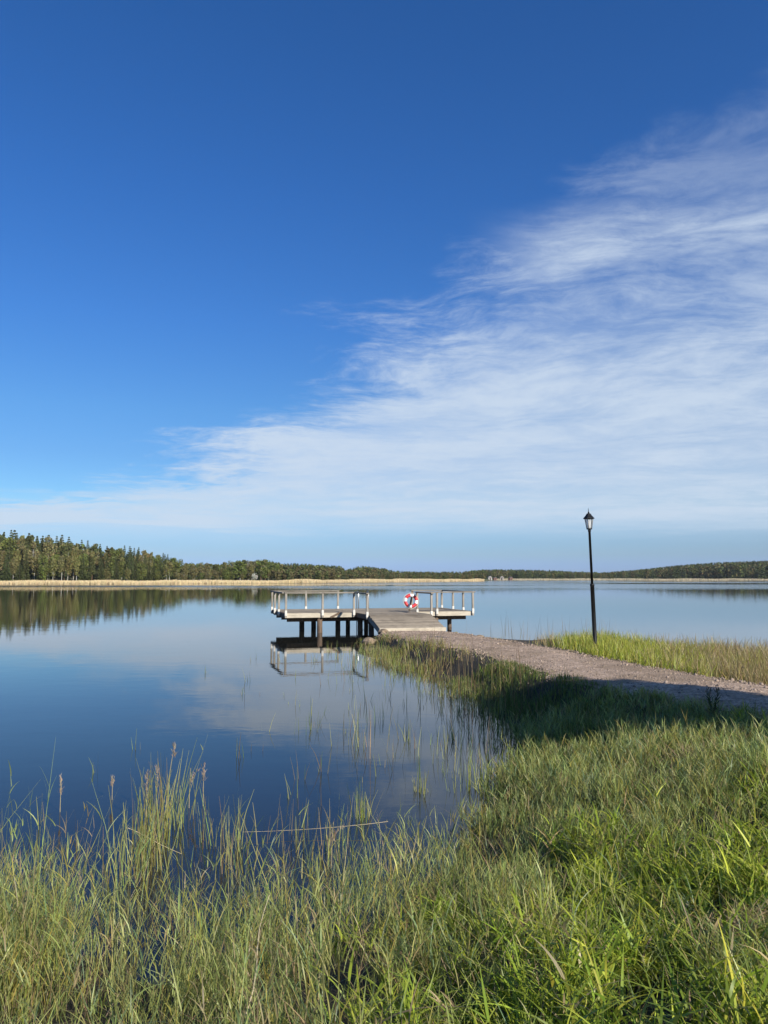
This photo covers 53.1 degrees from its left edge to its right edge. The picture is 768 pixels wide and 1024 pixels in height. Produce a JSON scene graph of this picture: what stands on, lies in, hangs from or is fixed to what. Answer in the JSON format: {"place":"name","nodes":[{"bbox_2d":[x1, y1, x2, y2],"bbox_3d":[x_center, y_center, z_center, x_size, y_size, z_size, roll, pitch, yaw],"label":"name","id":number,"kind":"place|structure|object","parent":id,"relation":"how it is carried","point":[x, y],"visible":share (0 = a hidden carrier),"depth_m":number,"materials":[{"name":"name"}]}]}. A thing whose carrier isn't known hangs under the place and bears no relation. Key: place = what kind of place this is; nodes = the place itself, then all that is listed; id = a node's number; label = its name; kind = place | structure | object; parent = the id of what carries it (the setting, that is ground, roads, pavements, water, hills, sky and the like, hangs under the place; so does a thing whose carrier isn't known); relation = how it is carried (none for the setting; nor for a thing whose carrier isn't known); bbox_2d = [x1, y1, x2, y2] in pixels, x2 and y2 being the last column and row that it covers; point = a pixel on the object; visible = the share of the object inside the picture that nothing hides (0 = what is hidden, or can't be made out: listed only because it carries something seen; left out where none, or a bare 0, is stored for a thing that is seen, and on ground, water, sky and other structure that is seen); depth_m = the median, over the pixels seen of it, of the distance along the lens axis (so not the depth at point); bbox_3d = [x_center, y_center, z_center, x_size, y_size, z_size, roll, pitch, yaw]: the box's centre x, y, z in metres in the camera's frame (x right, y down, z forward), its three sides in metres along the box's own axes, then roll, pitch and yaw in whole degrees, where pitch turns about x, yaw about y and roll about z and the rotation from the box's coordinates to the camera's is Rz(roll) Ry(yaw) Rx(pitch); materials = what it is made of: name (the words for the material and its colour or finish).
{"place":"outdoors","nodes":[
{"label":"outdoors","id":0,"kind":"place"},
{"bbox_2d":[0,580,767,984],"bbox_3d":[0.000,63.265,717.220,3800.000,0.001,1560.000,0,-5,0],"label":"water","id":1,"kind":"structure","parent":0,"point":[94,674],"depth_m":14.45,"materials":[{"name":"blue liquid"}]},
{"bbox_2d":[58,773,64,806],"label":"reed stalk","id":2,"kind":"object","parent":1,"relation":"on","point":[60,778],"visible":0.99,"depth_m":8.72,"materials":[{"name":"plant"}]},
{"bbox_2d":[144,771,149,815],"bbox_3d":[-2.550,3.083,8.231,0.077,0.643,0.098,3,-6,-31],"label":"reed stalk","id":3,"kind":"object","parent":1,"relation":"on","point":[147,772],"visible":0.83,"depth_m":8.24,"materials":[{"name":"plant"}]},
{"bbox_2d":[0,579,299,584],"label":"reed belt","id":4,"kind":"object","parent":1,"relation":"on","point":[48,582],"visible":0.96,"depth_m":285.41,"materials":[{"name":"plant"}]},
{"bbox_2d":[155,765,159,813],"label":"reed stalk","id":5,"kind":"object","parent":1,"relation":"on","point":[157,769],"visible":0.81,"depth_m":8.31,"materials":[{"name":"plant"}]},
{"bbox_2d":[165,742,176,825],"bbox_3d":[-2.270,2.936,8.247,0.121,0.939,0.087,-3,-6,35],"label":"reed stalk","id":6,"kind":"object","parent":1,"relation":"on","point":[174,747],"visible":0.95,"depth_m":8.27,"materials":[{"name":"plant"}]},
{"bbox_2d":[189,768,198,802],"bbox_3d":[-2.197,3.204,8.872,0.138,0.509,0.082,-2,-5,26],"label":"reed stalk","id":7,"kind":"object","parent":1,"relation":"on","point":[191,782],"visible":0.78,"depth_m":8.88,"materials":[{"name":"plant"}]},
{"bbox_2d":[201,762,205,796],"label":"reed stalk","id":8,"kind":"object","parent":1,"relation":"on","point":[203,776],"visible":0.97,"depth_m":8.95,"materials":[{"name":"plant"}]},
{"bbox_2d":[257,821,387,831],"bbox_3d":[-0.699,3.252,7.943,1.496,0.048,0.006,1,-5,-8],"label":"dry stem","id":9,"kind":"object","parent":1,"relation":"on","point":[329,827],"visible":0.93,"depth_m":7.96,"materials":[{"name":"plant"}]},
{"bbox_2d":[331,822,344,867],"bbox_3d":[-0.424,3.074,7.042,0.130,0.460,0.078,0,-5,0],"label":"reed stalk","id":10,"kind":"object","parent":1,"relation":"on","point":[333,839],"visible":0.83,"depth_m":7.04,"materials":[{"name":"plant"}]},
{"bbox_2d":[270,590,475,634],"bbox_3d":[-0.133,5.662,37.492,9.760,3.532,9.345,1,-5,-15],"label":"bathing dock","id":11,"kind":"object","parent":1,"relation":"in","point":[405,619],"visible":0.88,"depth_m":36.97,"materials":[{"name":"wood"}]},
{"bbox_2d":[403,591,418,610],"bbox_3d":[1.314,4.339,37.596,0.812,0.980,0.167,13,-14,-7],"label":"lifebuoy","id":12,"kind":"object","parent":11,"relation":"hanging from","point":[414,605],"visible":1,"depth_m":37.55,"materials":[{"name":"red plastic"}]},
{"bbox_2d":[295,578,483,582],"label":"reed belt","id":13,"kind":"object","parent":1,"relation":"on","point":[357,580],"visible":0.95,"depth_m":383.98,"materials":[{"name":"plant"}]},
{"bbox_2d":[20,615,764,957],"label":"reeds","id":14,"kind":"object","parent":1,"relation":"on","point":[150,817],"visible":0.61,"depth_m":8.56,"materials":[{"name":"green plant"}]},
{"bbox_2d":[497,578,767,580],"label":"reed belt","id":15,"kind":"object","parent":1,"relation":"on","point":[637,579],"visible":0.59,"depth_m":616.51,"materials":[{"name":"plant"}]},
{"bbox_2d":[0,634,767,1023],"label":"ground","id":16,"kind":"structure","parent":0,"point":[456,662],"depth_m":5.07,"materials":[{"name":"green plant"}]},
{"bbox_2d":[362,637,375,644],"bbox_3d":[-0.555,5.194,30.529,0.727,0.453,0.577,-5,-7,44],"label":"rock","id":17,"kind":"object","parent":16,"relation":"on","point":[367,640],"visible":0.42,"depth_m":30.31,"materials":[{"name":"brown stone"}]},
{"bbox_2d":[378,629,388,633],"bbox_3d":[-0.027,5.019,32.011,0.434,0.326,0.505,2,-5,-27],"label":"rock","id":18,"kind":"object","parent":16,"relation":"on","point":[382,631],"visible":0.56,"depth_m":31.86,"materials":[{"name":"brown stone"}]},
{"bbox_2d":[0,678,767,1023],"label":"sedge","id":19,"kind":"object","parent":16,"relation":"on","point":[20,934],"visible":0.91,"depth_m":4.84,"materials":[{"name":"green plant"}]},
{"bbox_2d":[245,895,269,1015],"bbox_3d":[-0.591,2.047,3.611,0.026,0.134,0.875,0,-5,-3],"label":"dry stem","id":20,"kind":"object","parent":19,"relation":"on","point":[256,958],"visible":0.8,"depth_m":3.53,"materials":[{"name":"plant"}]},
{"bbox_2d":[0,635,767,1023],"bbox_3d":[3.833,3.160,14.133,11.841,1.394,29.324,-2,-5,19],"label":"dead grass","id":21,"kind":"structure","parent":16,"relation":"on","point":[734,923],"depth_m":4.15,"materials":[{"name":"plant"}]},
{"bbox_2d":[1,692,767,1023],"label":"undergrowth","id":22,"kind":"object","parent":16,"relation":"on","point":[495,952],"visible":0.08,"depth_m":4.67,"materials":[{"name":"green plant"}]},
{"bbox_2d":[583,509,596,646],"bbox_3d":[6.216,2.050,22.988,0.350,4.359,0.303,-2,-5,0],"label":"street lamp","id":23,"kind":"object","parent":16,"relation":"on","point":[588,515],"visible":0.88,"depth_m":22.95,"materials":[{"name":"black metal"}]},
{"bbox_2d":[633,703,646,722],"bbox_3d":[3.800,3.008,11.366,0.257,0.380,0.208,4,-7,-43],"label":"tall weed","id":24,"kind":"object","parent":16,"relation":"on","point":[639,706],"visible":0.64,"depth_m":11.37,"materials":[{"name":"green plant"}]},
{"bbox_2d":[702,685,721,716],"bbox_3d":[4.581,2.671,10.731,0.220,0.542,0.303,4,-6,-40],"label":"tall weed","id":25,"kind":"object","parent":16,"relation":"on","point":[715,701],"visible":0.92,"depth_m":10.71,"materials":[{"name":"green plant"}]},
{"bbox_2d":[0,0,767,572],"label":"sky","id":26,"kind":"structure","parent":0,"point":[435,286],"materials":[{"name":"blue"}]},
{"bbox_2d":[1,561,767,584],"bbox_3d":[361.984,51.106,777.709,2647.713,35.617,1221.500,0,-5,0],"label":"hills","id":27,"kind":"structure","parent":0,"point":[262,579],"depth_m":343.89,"materials":[{"name":"green plant"}]},
{"bbox_2d":[0,550,5,568],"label":"aspen tree","id":28,"kind":"object","parent":27,"relation":"on","point":[2,556],"visible":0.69,"depth_m":292.18,"materials":[{"name":"green plant"}]},
{"bbox_2d":[0,556,12,580],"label":"spruce tree","id":29,"kind":"object","parent":27,"relation":"on","point":[7,577],"visible":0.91,"depth_m":279.47,"materials":[{"name":"green plant"}]},
{"bbox_2d":[1,538,15,561],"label":"broadleaf tree","id":30,"kind":"object","parent":27,"relation":"on","point":[4,545],"visible":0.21,"depth_m":306.44,"materials":[{"name":"green plant"}]},
{"bbox_2d":[3,539,16,580],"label":"spruce tree","id":31,"kind":"object","parent":27,"relation":"on","point":[9,552],"visible":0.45,"depth_m":291.95,"materials":[{"name":"green plant"}]},
{"bbox_2d":[9,558,17,574],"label":"aspen tree","id":32,"kind":"object","parent":27,"relation":"on","point":[13,568],"visible":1,"depth_m":282.61,"materials":[{"name":"green plant"}]},
{"bbox_2d":[10,530,18,563],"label":"spruce tree","id":33,"kind":"object","parent":27,"relation":"on","point":[12,537],"visible":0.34,"depth_m":309.98,"materials":[{"name":"green plant"}]},
{"bbox_2d":[13,549,21,567],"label":"birch tree","id":34,"kind":"object","parent":27,"relation":"on","point":[17,556],"visible":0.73,"depth_m":292.23,"materials":[{"name":"green plant"}]},
{"bbox_2d":[14,562,24,580],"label":"spruce tree","id":35,"kind":"object","parent":27,"relation":"on","point":[19,574],"visible":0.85,"depth_m":281.74,"materials":[{"name":"green plant"}]},
{"bbox_2d":[18,537,25,563],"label":"aspen tree","id":36,"kind":"object","parent":27,"relation":"on","point":[21,547],"visible":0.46,"depth_m":314.31,"materials":[{"name":"green plant"}]},
{"bbox_2d":[21,548,30,567],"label":"aspen tree","id":37,"kind":"object","parent":27,"relation":"on","point":[23,560],"visible":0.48,"depth_m":292.34,"materials":[{"name":"green plant"}]},
{"bbox_2d":[22,550,30,579],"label":"spruce tree","id":38,"kind":"object","parent":27,"relation":"on","point":[25,567],"visible":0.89,"depth_m":286.11,"materials":[{"name":"green plant"}]},
{"bbox_2d":[22,533,31,571],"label":"spruce tree","id":39,"kind":"object","parent":27,"relation":"on","point":[29,544],"visible":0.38,"depth_m":305.13,"materials":[{"name":"green plant"}]},
{"bbox_2d":[24,535,34,544],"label":"pine tree","id":40,"kind":"object","parent":27,"relation":"on","point":[32,538],"visible":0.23,"depth_m":324.32,"materials":[{"name":"green plant"}]},
{"bbox_2d":[24,541,39,578],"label":"aspen tree","id":41,"kind":"object","parent":27,"relation":"on","point":[33,550],"visible":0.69,"depth_m":292.82,"materials":[{"name":"green plant"}]},
{"bbox_2d":[31,557,38,575],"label":"birch tree","id":42,"kind":"object","parent":27,"relation":"on","point":[34,566],"visible":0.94,"depth_m":286.07,"materials":[{"name":"green plant"}]},
{"bbox_2d":[35,536,40,553],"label":"spruce tree","id":43,"kind":"object","parent":27,"relation":"on","point":[36,541],"visible":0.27,"depth_m":307.67,"materials":[{"name":"green plant"}]},
{"bbox_2d":[37,554,48,579],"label":"broadleaf tree","id":44,"kind":"object","parent":27,"relation":"on","point":[43,569],"visible":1,"depth_m":282.29,"materials":[{"name":"green plant"}]},
{"bbox_2d":[41,535,54,563],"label":"aspen tree","id":45,"kind":"object","parent":27,"relation":"on","point":[49,552],"visible":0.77,"depth_m":308.44,"materials":[{"name":"green plant"}]},
{"bbox_2d":[45,556,51,574],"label":"birch tree","id":46,"kind":"object","parent":27,"relation":"on","point":[48,560],"visible":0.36,"depth_m":294.02,"materials":[{"name":"green plant"}]},
{"bbox_2d":[50,559,57,575],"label":"birch tree","id":47,"kind":"object","parent":27,"relation":"on","point":[53,568],"visible":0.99,"depth_m":284.44,"materials":[{"name":"green plant"}]},
{"bbox_2d":[49,554,59,579],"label":"broadleaf tree","id":48,"kind":"object","parent":27,"relation":"on","point":[57,559],"visible":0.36,"depth_m":292.74,"materials":[{"name":"green plant"}]},
{"bbox_2d":[57,555,65,580],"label":"aspen tree","id":49,"kind":"object","parent":27,"relation":"on","point":[61,566],"visible":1,"depth_m":290.00,"materials":[{"name":"green plant"}]},
{"bbox_2d":[59,545,68,578],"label":"pine tree","id":50,"kind":"object","parent":27,"relation":"on","point":[63,550],"visible":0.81,"depth_m":296.99,"materials":[{"name":"green plant"}]},
{"bbox_2d":[64,552,72,580],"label":"birch tree","id":51,"kind":"object","parent":27,"relation":"on","point":[68,566],"visible":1,"depth_m":289.16,"materials":[{"name":"green plant"}]},
{"bbox_2d":[64,542,72,556],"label":"pine tree","id":52,"kind":"object","parent":27,"relation":"on","point":[70,545],"visible":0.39,"depth_m":317.97,"materials":[{"name":"green plant"}]},
{"bbox_2d":[70,549,77,577],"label":"birch tree","id":53,"kind":"object","parent":27,"relation":"on","point":[73,555],"visible":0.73,"depth_m":296.41,"materials":[{"name":"green plant"}]},
{"bbox_2d":[73,558,80,580],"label":"birch tree","id":54,"kind":"object","parent":27,"relation":"on","point":[77,564],"visible":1,"depth_m":290.25,"materials":[{"name":"green plant"}]},
{"bbox_2d":[73,544,81,561],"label":"birch tree","id":55,"kind":"object","parent":27,"relation":"on","point":[78,551],"visible":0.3,"depth_m":316.82,"materials":[{"name":"green plant"}]},
{"bbox_2d":[78,554,86,579],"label":"spruce tree","id":56,"kind":"object","parent":27,"relation":"on","point":[82,574],"visible":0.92,"depth_m":292.76,"materials":[{"name":"green plant"}]},
{"bbox_2d":[78,553,88,573],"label":"broadleaf tree","id":57,"kind":"object","parent":27,"relation":"on","point":[85,557],"visible":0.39,"depth_m":296.88,"materials":[{"name":"green plant"}]},
{"bbox_2d":[86,558,96,580],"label":"spruce tree","id":58,"kind":"object","parent":27,"relation":"on","point":[89,577],"visible":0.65,"depth_m":298.66,"materials":[{"name":"green plant"}]},
{"bbox_2d":[88,567,94,575],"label":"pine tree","id":59,"kind":"object","parent":27,"relation":"on","point":[91,570],"visible":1,"depth_m":289.73,"materials":[{"name":"green plant"}]},
{"bbox_2d":[88,551,95,564],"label":"birch tree","id":60,"kind":"object","parent":27,"relation":"on","point":[91,555],"visible":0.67,"depth_m":318.86,"materials":[{"name":"green plant"}]},
{"bbox_2d":[89,543,98,555],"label":"pine tree","id":61,"kind":"object","parent":27,"relation":"on","point":[93,548],"visible":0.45,"depth_m":340.47,"materials":[{"name":"green plant"}]},
{"bbox_2d":[94,551,101,570],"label":"aspen tree","id":62,"kind":"object","parent":27,"relation":"on","point":[97,557],"visible":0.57,"depth_m":322.01,"materials":[{"name":"green plant"}]},
{"bbox_2d":[97,558,104,579],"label":"spruce tree","id":63,"kind":"object","parent":27,"relation":"on","point":[100,576],"visible":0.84,"depth_m":292.10,"materials":[{"name":"green plant"}]},
{"bbox_2d":[103,568,109,578],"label":"birch tree","id":64,"kind":"object","parent":27,"relation":"on","point":[107,573],"visible":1,"depth_m":293.44,"materials":[{"name":"green plant"}]},
{"bbox_2d":[103,553,109,567],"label":"birch tree","id":65,"kind":"object","parent":27,"relation":"on","point":[104,557],"visible":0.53,"depth_m":313.51,"materials":[{"name":"green plant"}]},
{"bbox_2d":[104,552,109,579],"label":"spruce tree","id":66,"kind":"object","parent":27,"relation":"on","point":[106,563],"visible":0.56,"depth_m":308.80,"materials":[{"name":"green plant"}]},
{"bbox_2d":[109,549,119,569],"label":"broadleaf tree","id":67,"kind":"object","parent":27,"relation":"on","point":[114,553],"visible":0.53,"depth_m":320.66,"materials":[{"name":"green plant"}]},
{"bbox_2d":[111,562,121,580],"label":"spruce tree","id":68,"kind":"object","parent":27,"relation":"on","point":[116,575],"visible":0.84,"depth_m":293.10,"materials":[{"name":"green plant"}]},
{"bbox_2d":[117,550,124,567],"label":"birch tree","id":69,"kind":"object","parent":27,"relation":"on","point":[120,557],"visible":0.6,"depth_m":317.85,"materials":[{"name":"green plant"}]},
{"bbox_2d":[118,561,126,578],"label":"broadleaf tree","id":70,"kind":"object","parent":27,"relation":"on","point":[122,566],"visible":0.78,"depth_m":310.30,"materials":[{"name":"green plant"}]},
{"bbox_2d":[124,569,130,578],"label":"birch tree","id":71,"kind":"object","parent":27,"relation":"on","point":[127,573],"visible":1,"depth_m":292.93,"materials":[{"name":"green plant"}]},
{"bbox_2d":[128,553,133,580],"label":"spruce tree","id":72,"kind":"object","parent":27,"relation":"on","point":[130,563],"visible":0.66,"depth_m":305.55,"materials":[{"name":"green plant"}]},
{"bbox_2d":[130,559,139,580],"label":"spruce tree","id":73,"kind":"object","parent":27,"relation":"on","point":[132,576],"visible":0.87,"depth_m":295.07,"materials":[{"name":"green plant"}]},
{"bbox_2d":[136,562,146,580],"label":"broadleaf tree","id":74,"kind":"object","parent":27,"relation":"on","point":[143,573],"visible":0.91,"depth_m":298.48,"materials":[{"name":"green plant"}]},
{"bbox_2d":[0,533,283,580],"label":"woodland","id":75,"kind":"object","parent":27,"relation":"on","point":[60,575],"visible":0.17,"depth_m":320.96,"materials":[{"name":"green plant"}]},
{"bbox_2d":[138,550,147,570],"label":"aspen tree","id":76,"kind":"object","parent":27,"relation":"on","point":[141,557],"visible":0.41,"depth_m":322.11,"materials":[{"name":"green plant"}]},
{"bbox_2d":[143,561,152,580],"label":"spruce tree","id":77,"kind":"object","parent":27,"relation":"on","point":[147,577],"visible":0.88,"depth_m":303.23,"materials":[{"name":"green plant"}]},
{"bbox_2d":[147,557,153,571],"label":"birch tree","id":78,"kind":"object","parent":27,"relation":"on","point":[151,561],"visible":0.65,"depth_m":323.26,"materials":[{"name":"green plant"}]},
{"bbox_2d":[151,562,155,580],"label":"spruce tree","id":79,"kind":"object","parent":27,"relation":"on","point":[152,570],"visible":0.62,"depth_m":308.70,"materials":[{"name":"green plant"}]},
{"bbox_2d":[153,570,160,579],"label":"broadleaf tree","id":80,"kind":"object","parent":27,"relation":"on","point":[157,575],"visible":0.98,"depth_m":305.43,"materials":[{"name":"green plant"}]},
{"bbox_2d":[152,555,163,570],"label":"broadleaf tree","id":81,"kind":"object","parent":27,"relation":"on","point":[156,567],"visible":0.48,"depth_m":330.35,"materials":[{"name":"green plant"}]},
{"bbox_2d":[158,559,163,579],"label":"spruce tree","id":82,"kind":"object","parent":27,"relation":"on","point":[160,565],"visible":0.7,"depth_m":319.45,"materials":[{"name":"green plant"}]},
{"bbox_2d":[162,565,169,577],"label":"birch tree","id":83,"kind":"object","parent":27,"relation":"on","point":[166,568],"visible":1,"depth_m":303.91,"materials":[{"name":"green plant"}]},
{"bbox_2d":[166,561,172,579],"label":"birch tree","id":84,"kind":"object","parent":27,"relation":"on","point":[170,565],"visible":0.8,"depth_m":315.33,"materials":[{"name":"green plant"}]},
{"bbox_2d":[172,561,179,578],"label":"broadleaf tree","id":85,"kind":"object","parent":27,"relation":"on","point":[175,569],"visible":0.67,"depth_m":318.38,"materials":[{"name":"green plant"}]},
{"bbox_2d":[173,570,179,579],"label":"aspen tree","id":86,"kind":"object","parent":27,"relation":"on","point":[176,575],"visible":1,"depth_m":308.98,"materials":[{"name":"green plant"}]},
{"bbox_2d":[191,570,196,578],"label":"birch tree","id":87,"kind":"object","parent":27,"relation":"on","point":[193,575],"visible":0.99,"depth_m":313.84,"materials":[{"name":"green plant"}]},
{"bbox_2d":[197,566,204,579],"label":"aspen tree","id":88,"kind":"object","parent":27,"relation":"on","point":[200,571],"visible":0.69,"depth_m":328.06,"materials":[{"name":"green plant"}]},
{"bbox_2d":[204,563,210,571],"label":"aspen tree","id":89,"kind":"object","parent":27,"relation":"on","point":[207,566],"visible":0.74,"depth_m":339.05,"materials":[{"name":"green plant"}]},
{"bbox_2d":[222,569,229,579],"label":"broadleaf tree","id":90,"kind":"object","parent":27,"relation":"on","point":[226,576],"visible":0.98,"depth_m":321.58,"materials":[{"name":"green plant"}]},
{"bbox_2d":[229,571,234,580],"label":"broadleaf tree","id":91,"kind":"object","parent":27,"relation":"on","point":[231,573],"visible":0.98,"depth_m":323.80,"materials":[{"name":"green plant"}]},
{"bbox_2d":[232,560,246,579],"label":"broadleaf tree","id":92,"kind":"object","parent":27,"relation":"on","point":[239,570],"visible":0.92,"depth_m":328.77,"materials":[{"name":"green plant"}]},
{"bbox_2d":[257,569,264,579],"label":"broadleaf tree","id":93,"kind":"object","parent":27,"relation":"on","point":[260,572],"visible":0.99,"depth_m":327.51,"materials":[{"name":"green plant"}]},
{"bbox_2d":[253,559,270,580],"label":"broadleaf tree","id":94,"kind":"object","parent":27,"relation":"on","point":[261,563],"visible":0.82,"depth_m":331.23,"materials":[{"name":"green plant"}]},
{"bbox_2d":[269,562,280,580],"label":"broadleaf tree","id":95,"kind":"object","parent":27,"relation":"on","point":[275,565],"visible":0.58,"depth_m":344.78,"materials":[{"name":"green plant"}]},
{"bbox_2d":[268,562,485,580],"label":"woodland","id":96,"kind":"object","parent":27,"relation":"on","point":[311,571],"visible":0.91,"depth_m":403.31,"materials":[{"name":"green plant"}]},
{"bbox_2d":[471,560,767,579],"bbox_3d":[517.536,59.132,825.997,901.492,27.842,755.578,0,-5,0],"label":"woodland","id":97,"kind":"object","parent":27,"relation":"on","point":[758,570],"visible":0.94,"depth_m":637.86,"materials":[{"name":"green plant"}]},
{"bbox_2d":[300,702,767,1023],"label":"grass","id":98,"kind":"structure","parent":0,"point":[620,951],"depth_m":3.49,"materials":[{"name":"green plant"}]},
{"bbox_2d":[356,625,767,812],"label":"verge grass","id":99,"kind":"structure","parent":0,"point":[703,659],"depth_m":17.14,"materials":[{"name":"green plant"}]},
{"bbox_2d":[376,630,767,720],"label":"path","id":100,"kind":"structure","parent":0,"point":[682,680],"depth_m":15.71,"materials":[{"name":"grey gravel"}]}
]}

